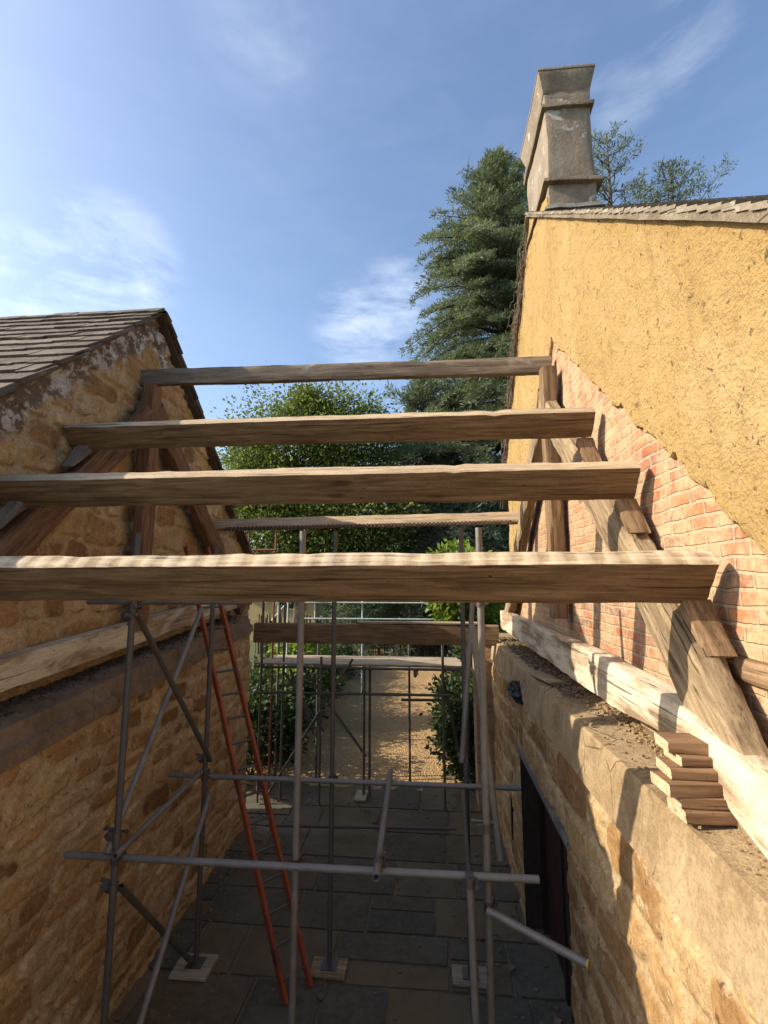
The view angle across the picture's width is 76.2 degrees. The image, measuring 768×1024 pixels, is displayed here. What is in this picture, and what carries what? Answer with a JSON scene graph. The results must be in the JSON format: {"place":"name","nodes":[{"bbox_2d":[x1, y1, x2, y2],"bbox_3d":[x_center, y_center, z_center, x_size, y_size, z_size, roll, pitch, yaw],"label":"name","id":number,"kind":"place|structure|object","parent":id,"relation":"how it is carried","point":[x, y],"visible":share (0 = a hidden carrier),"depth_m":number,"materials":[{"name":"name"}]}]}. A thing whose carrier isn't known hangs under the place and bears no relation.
{"place":"outdoors","nodes":[
{"label":"outdoors","id":0,"kind":"place"},
{"bbox_2d":[248,602,324,640],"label":"garden shed","id":1,"kind":"structure","parent":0,"point":[254,611],"depth_m":30.56,"materials":[{"name":"brown wood"}]},
{"bbox_2d":[277,602,293,609],"bbox_3d":[-5.789,5.655,30.454,1.700,0.870,0.117,-1,-8,5],"label":"window","id":2,"kind":"structure","parent":1,"relation":"in","point":[291,605],"depth_m":30.45,"materials":[{"name":"grey wood"}]},
{"bbox_2d":[108,781,571,1023],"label":"paving","id":3,"kind":"structure","parent":0,"point":[343,1002],"depth_m":5.19,"materials":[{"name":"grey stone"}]},
{"bbox_2d":[168,953,218,981],"bbox_3d":[-1.820,4.367,4.705,0.365,0.039,0.303,-1,-8,5],"label":"sole board","id":4,"kind":"object","parent":3,"relation":"on","point":[179,971],"visible":0.84,"depth_m":4.64,"materials":[{"name":"brown wood"}]},
{"bbox_2d":[63,527,589,1023],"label":"scaffold","id":5,"kind":"object","parent":4,"relation":"on","point":[115,855],"visible":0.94,"depth_m":3.58,"materials":[{"name":"metal"}]},
{"bbox_2d":[184,545,313,1004],"bbox_3d":[-1.543,2.393,5.240,2.006,4.132,0.309,-6,-10,35],"label":"ladder","id":6,"kind":"object","parent":3,"relation":"on","point":[274,946],"visible":0.71,"depth_m":4.98,"materials":[{"name":"red metal"}]},
{"bbox_2d":[310,956,348,980],"bbox_3d":[-0.526,4.364,4.690,0.344,0.039,0.241,-1,-8,5],"label":"sole board","id":7,"kind":"object","parent":3,"relation":"on","point":[339,974],"visible":0.84,"depth_m":4.64,"materials":[{"name":"brown wood"}]},
{"bbox_2d":[116,787,563,1023],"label":"crumbs","id":8,"kind":"object","parent":3,"relation":"on","point":[511,968],"visible":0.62,"depth_m":5.16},
{"bbox_2d":[354,789,367,801],"bbox_3d":[-0.390,4.885,8.438,0.204,0.039,0.421,-1,-8,5],"label":"sole board","id":9,"kind":"object","parent":3,"relation":"on","point":[359,797],"visible":0.82,"depth_m":8.36,"materials":[{"name":"brown wood"}]},
{"bbox_2d":[254,602,470,830],"bbox_3d":[-0.392,3.111,8.340,3.742,3.470,2.024,-1,-8,5],"label":"scaffold","id":10,"kind":"object","parent":9,"relation":"on","point":[319,693],"visible":0.73,"depth_m":8.33,"materials":[{"name":"metal"}]},
{"bbox_2d":[254,660,460,667],"bbox_3d":[-0.428,2.628,8.461,3.664,0.045,0.229,-1,-8,5],"label":"scaffold board","id":11,"kind":"object","parent":10,"relation":"on","point":[382,664],"visible":0.88,"depth_m":8.40,"materials":[{"name":"brown wood"}]},
{"bbox_2d":[263,658,460,663],"bbox_3d":[-0.400,2.661,8.692,3.574,0.044,0.229,-1,-8,5],"label":"scaffold board","id":12,"kind":"object","parent":10,"relation":"on","point":[383,661],"visible":0.56,"depth_m":8.63,"materials":[{"name":"brown wood"}]},
{"bbox_2d":[270,657,459,660],"bbox_3d":[-0.372,2.692,8.924,3.484,0.044,0.229,-1,-8,5],"label":"scaffold board","id":13,"kind":"object","parent":10,"relation":"on","point":[395,659],"visible":0.51,"depth_m":8.85,"materials":[{"name":"brown wood"}]},
{"bbox_2d":[275,655,456,658],"bbox_3d":[-0.344,2.724,9.155,3.396,0.045,0.229,-1,-8,5],"label":"scaffold board","id":14,"kind":"object","parent":10,"relation":"on","point":[399,657],"visible":0.52,"depth_m":9.10,"materials":[{"name":"brown wood"}]},
{"bbox_2d":[452,964,486,988],"bbox_3d":[0.821,4.350,4.590,0.364,0.037,0.233,-1,-8,5],"label":"sole board","id":15,"kind":"object","parent":3,"relation":"on","point":[457,979],"visible":0.62,"depth_m":4.56,"materials":[{"name":"brown wood"}]},
{"bbox_2d":[472,633,513,811],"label":"brick pier","id":16,"kind":"structure","parent":3,"relation":"on","point":[490,706],"depth_m":8.11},
{"bbox_2d":[246,601,450,792],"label":"ground","id":17,"kind":"structure","parent":0,"point":[252,654],"depth_m":27.34,"materials":[{"name":"beige soil"}]},
{"bbox_2d":[0,308,252,1023],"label":"stone house","id":18,"kind":"structure","parent":17,"relation":"on","point":[59,755],"depth_m":4.38,"materials":[{"name":"stone"}]},
{"bbox_2d":[0,616,240,716],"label":"rubble","id":19,"kind":"object","parent":18,"relation":"on","point":[76,677],"visible":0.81,"depth_m":4.43,"materials":[{"name":"stone"}]},
{"bbox_2d":[0,383,246,691],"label":"roof truss","id":20,"kind":"object","parent":18,"relation":"on","point":[25,531],"visible":0.52,"depth_m":4.50,"materials":[{"name":"brown wood"}]},
{"bbox_2d":[212,512,518,530],"bbox_3d":[-0.305,0.160,6.984,4.460,0.263,0.088,-1,-48,4],"label":"purlin","id":21,"kind":"object","parent":18,"relation":"attached to","point":[416,520],"visible":0.99,"depth_m":6.95,"materials":[{"name":"brown wood"}]},
{"bbox_2d":[248,530,276,789],"bbox_3d":[-2.545,2.614,9.024,1.038,4.702,0.060,-1,-8,5],"label":"rail frame","id":22,"kind":"object","parent":17,"relation":"on","point":[270,719],"visible":0.15,"depth_m":8.92,"materials":[{"name":"grey metal"}]},
{"bbox_2d":[263,643,344,709],"bbox_3d":[-2.068,4.317,12.624,2.082,2.590,2.379,3,-9,-23],"label":"bush","id":23,"kind":"object","parent":17,"relation":"on","point":[309,649],"visible":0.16,"depth_m":12.63,"materials":[{"name":"green plant"}]},
{"bbox_2d":[210,380,448,622],"bbox_3d":[-3.530,-0.308,24.549,14.189,14.996,9.230,-1,-8,5],"label":"broadleaf tree","id":24,"kind":"object","parent":17,"relation":"on","point":[307,400],"visible":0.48,"depth_m":23.48,"materials":[{"name":"green plant"}]},
{"bbox_2d":[255,613,454,655],"bbox_3d":[-0.104,6.151,24.492,13.008,2.052,0.256,-1,-8,5],"label":"brushwood fence","id":25,"kind":"object","parent":17,"relation":"on","point":[430,651],"visible":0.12,"depth_m":24.39,"materials":[{"name":"brown wood"}]},
{"bbox_2d":[327,601,419,612],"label":"tree belt","id":26,"kind":"object","parent":17,"relation":"on","point":[329,606],"depth_m":55.49,"materials":[{"name":"green plant"}]},
{"bbox_2d":[318,378,509,656],"bbox_3d":[2.513,1.423,27.123,12.494,18.643,12.847,-1,-8,5],"label":"cedar tree","id":27,"kind":"object","parent":17,"relation":"on","point":[411,398],"visible":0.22,"depth_m":24.53,"materials":[{"name":"green plant"}]},
{"bbox_2d":[371,142,528,657],"bbox_3d":[6.848,-5.183,29.550,17.018,37.011,16.121,-1,-8,5],"label":"cedar tree","id":28,"kind":"object","parent":17,"relation":"on","point":[490,237],"visible":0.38,"depth_m":28.21,"materials":[{"name":"green plant"}]},
{"bbox_2d":[421,537,507,648],"bbox_3d":[1.988,3.019,11.861,2.352,4.884,1.998,-1,-8,5],"label":"bush","id":29,"kind":"object","parent":17,"relation":"on","point":[449,612],"visible":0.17,"depth_m":11.74,"materials":[{"name":"green plant"}]},
{"bbox_2d":[491,63,767,1023],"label":"rendered house","id":30,"kind":"structure","parent":17,"relation":"on","point":[645,327],"depth_m":2.83,"materials":[{"name":"yellow paint"}]},
{"bbox_2d":[253,623,498,645],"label":"cross beam","id":31,"kind":"structure","parent":30,"relation":"attached to","point":[405,634],"depth_m":7.79,"materials":[{"name":"brown wood"}]},
{"bbox_2d":[357,621,477,624],"bbox_3d":[0.551,1.772,7.840,1.954,0.038,0.203,-1,-8,7],"label":"plank","id":32,"kind":"object","parent":31,"relation":"on","point":[413,622],"visible":0.87,"depth_m":7.79,"materials":[{"name":"grey wood"}]},
{"bbox_2d":[501,229,526,462],"bbox_3d":[1.979,-2.091,7.652,0.206,2.916,2.889,-1,-8,5],"label":"creeper","id":33,"kind":"object","parent":30,"relation":"attached to","point":[517,316],"visible":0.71,"depth_m":7.07,"materials":[{"name":"green plant"}]},
{"bbox_2d":[507,680,523,705],"bbox_3d":[1.523,2.011,5.506,0.257,0.230,0.462,-1,-8,5],"label":"crumpled sheet","id":34,"kind":"object","parent":30,"relation":"hanging from","point":[514,690],"visible":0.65,"depth_m":5.40,"materials":[{"name":"black plastic"}]},
{"bbox_2d":[499,637,592,697],"bbox_3d":[1.804,1.785,6.014,0.315,0.049,4.114,-1,-8,5],"label":"rubble","id":35,"kind":"object","parent":30,"relation":"on","point":[532,657],"visible":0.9,"depth_m":5.43,"materials":[{"name":"stone"}]},
{"bbox_2d":[526,670,566,684],"bbox_3d":[1.563,1.600,4.748,0.164,0.024,0.613,0,-8,-4],"label":"slate piece","id":36,"kind":"object","parent":30,"relation":"on","point":[545,677],"visible":1,"depth_m":4.68,"materials":[{"name":"grey stone"}]},
{"bbox_2d":[538,793,570,1005],"bbox_3d":[1.672,3.461,4.448,0.115,1.767,1.836,-1,-8,5],"label":"door","id":37,"kind":"structure","parent":30,"relation":"in","point":[551,843],"depth_m":4.94,"materials":[{"name":"brown wood"}]},
{"bbox_2d":[571,688,665,756],"bbox_3d":[1.570,1.389,3.152,0.236,0.038,2.319,-1,-8,5],"label":"rubble","id":38,"kind":"object","parent":30,"relation":"on","point":[605,705],"visible":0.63,"depth_m":3.29,"materials":[{"name":"beige stone"}]},
{"bbox_2d":[500,365,767,858],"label":"roof truss","id":39,"kind":"object","parent":30,"relation":"on","point":[703,699],"visible":0.72,"depth_m":2.49,"materials":[{"name":"brown wood"}]},
{"bbox_2d":[0,461,639,507],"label":"purlin","id":40,"kind":"object","parent":39,"relation":"on","point":[609,480],"visible":0.98,"depth_m":3.29,"materials":[{"name":"brown wood"}]},
{"bbox_2d":[64,407,595,449],"bbox_3d":[-0.572,-0.694,4.151,4.492,0.232,0.112,-1,32,6],"label":"purlin","id":41,"kind":"object","parent":39,"relation":"on","point":[544,423],"visible":1,"depth_m":4.08,"materials":[{"name":"brown wood"}]},
{"bbox_2d":[139,356,551,386],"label":"ridge beam","id":42,"kind":"structure","parent":39,"relation":"on","point":[460,368],"depth_m":5.40,"materials":[{"name":"brown wood"}]},
{"bbox_2d":[0,550,719,603],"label":"purlin","id":43,"kind":"object","parent":39,"relation":"on","point":[656,576],"visible":0.99,"depth_m":2.42,"materials":[{"name":"brown wood"}]},
{"bbox_2d":[556,694,767,871],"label":"grit","id":44,"kind":"object","parent":30,"relation":"on","point":[699,827],"visible":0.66,"depth_m":2.75,"materials":[{"name":"gravel"}]},
{"bbox_2d":[667,796,737,825],"bbox_3d":[1.339,1.205,1.978,0.309,0.048,0.152,-1,-8,4],"label":"timber offcut","id":45,"kind":"object","parent":30,"relation":"on","point":[703,817],"visible":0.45,"depth_m":1.91,"materials":[{"name":"brown wood"}]},
{"bbox_2d":[667,795,729,810],"bbox_3d":[1.339,1.163,1.997,0.312,0.044,0.152,-1,-8,6],"label":"timber offcut","id":46,"kind":"object","parent":45,"relation":"on","point":[719,803],"visible":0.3,"depth_m":1.93,"materials":[{"name":"brown wood"}]},
{"bbox_2d":[650,771,723,797],"bbox_3d":[1.316,1.119,2.016,0.358,0.050,0.153,0,-8,2],"label":"timber offcut","id":47,"kind":"object","parent":46,"relation":"on","point":[665,784],"visible":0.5,"depth_m":1.95,"materials":[{"name":"brown wood"}]},
{"bbox_2d":[656,757,718,781],"bbox_3d":[1.332,1.076,2.048,0.312,0.044,0.151,-1,-8,7],"label":"timber offcut","id":48,"kind":"object","parent":47,"relation":"on","point":[670,768],"visible":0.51,"depth_m":1.99,"materials":[{"name":"brown wood"}]},
{"bbox_2d":[663,749,712,766],"bbox_3d":[1.364,1.039,2.080,0.272,0.039,0.151,0,-8,4],"label":"timber offcut","id":49,"kind":"object","parent":48,"relation":"on","point":[688,760],"visible":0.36,"depth_m":2.02,"materials":[{"name":"brown wood"}]},
{"bbox_2d":[654,732,708,754],"bbox_3d":[1.339,1.000,2.117,0.269,0.047,0.152,-1,-8,8],"label":"timber offcut","id":50,"kind":"object","parent":49,"relation":"on","point":[682,743],"visible":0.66,"depth_m":2.07,"materials":[{"name":"brown wood"}]},
{"bbox_2d":[591,120,677,205],"bbox_3d":[13.586,-7.848,27.850,7.801,30.817,6.882,-1,-8,5],"label":"cedar tree","id":51,"kind":"object","parent":17,"relation":"on","point":[610,191],"visible":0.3,"depth_m":28.63,"materials":[{"name":"green plant"}]},
{"bbox_2d":[631,150,738,202],"bbox_3d":[17.010,-6.751,27.161,8.198,28.444,8.893,4,-9,-26],"label":"cedar tree","id":52,"kind":"object","parent":17,"relation":"on","point":[672,178],"visible":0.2,"depth_m":27.58,"materials":[{"name":"green plant"}]},
{"bbox_2d":[245,649,472,790],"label":"gravel path","id":53,"kind":"structure","parent":0,"point":[389,735],"depth_m":11.70,"materials":[{"name":"beige gravel"}]},
{"bbox_2d":[246,660,328,781],"bbox_3d":[-2.764,4.337,10.761,3.382,2.014,4.238,-1,-8,5],"label":"shrub","id":54,"kind":"object","parent":53,"relation":"on","point":[289,715],"visible":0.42,"depth_m":9.93,"materials":[{"name":"green plant"}]},
{"bbox_2d":[249,643,344,724],"bbox_3d":[-2.679,4.715,13.790,3.486,2.141,4.398,-1,-8,5],"label":"shrub","id":55,"kind":"object","parent":53,"relation":"on","point":[324,679],"visible":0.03,"depth_m":12.83,"materials":[{"name":"green plant"}]},
{"bbox_2d":[263,619,351,697],"bbox_3d":[-2.560,4.931,16.504,2.966,2.540,4.569,1,-8,-4],"label":"shrub","id":56,"kind":"object","parent":53,"relation":"on","point":[338,651],"visible":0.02,"depth_m":16.31,"materials":[{"name":"green plant"}]},
{"bbox_2d":[309,621,360,680],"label":"shrub","id":57,"kind":"object","parent":53,"relation":"on","point":[351,653],"visible":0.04,"depth_m":18.58,"materials":[{"name":"green plant"}]},
{"bbox_2d":[265,601,439,714],"bbox_3d":[-0.545,3.826,13.646,5.273,3.572,2.732,3,-9,-23],"label":"guard rail","id":58,"kind":"object","parent":53,"relation":"on","point":[315,618],"visible":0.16,"depth_m":13.77,"materials":[{"name":"silver metal"}]},
{"bbox_2d":[419,647,472,746],"bbox_3d":[1.920,4.118,11.019,2.422,2.532,2.599,8,-11,-44],"label":"shrub","id":59,"kind":"object","parent":53,"relation":"on","point":[458,676],"visible":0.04,"depth_m":11.04,"materials":[{"name":"green plant"}]},
{"bbox_2d":[422,672,475,790],"bbox_3d":[1.585,4.163,9.600,1.696,2.025,2.129,-1,-8,5],"label":"shrub","id":60,"kind":"object","parent":53,"relation":"on","point":[450,744],"visible":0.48,"depth_m":9.20,"materials":[{"name":"green plant"}]},
{"bbox_2d":[439,645,472,683],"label":"shrub","id":61,"kind":"object","parent":53,"relation":"on","point":[460,671],"visible":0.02,"depth_m":12.87,"materials":[{"name":"green plant"}]},
{"bbox_2d":[0,0,767,554],"label":"sky","id":62,"kind":"structure","parent":0,"point":[267,176],"materials":[{"name":"blue"}]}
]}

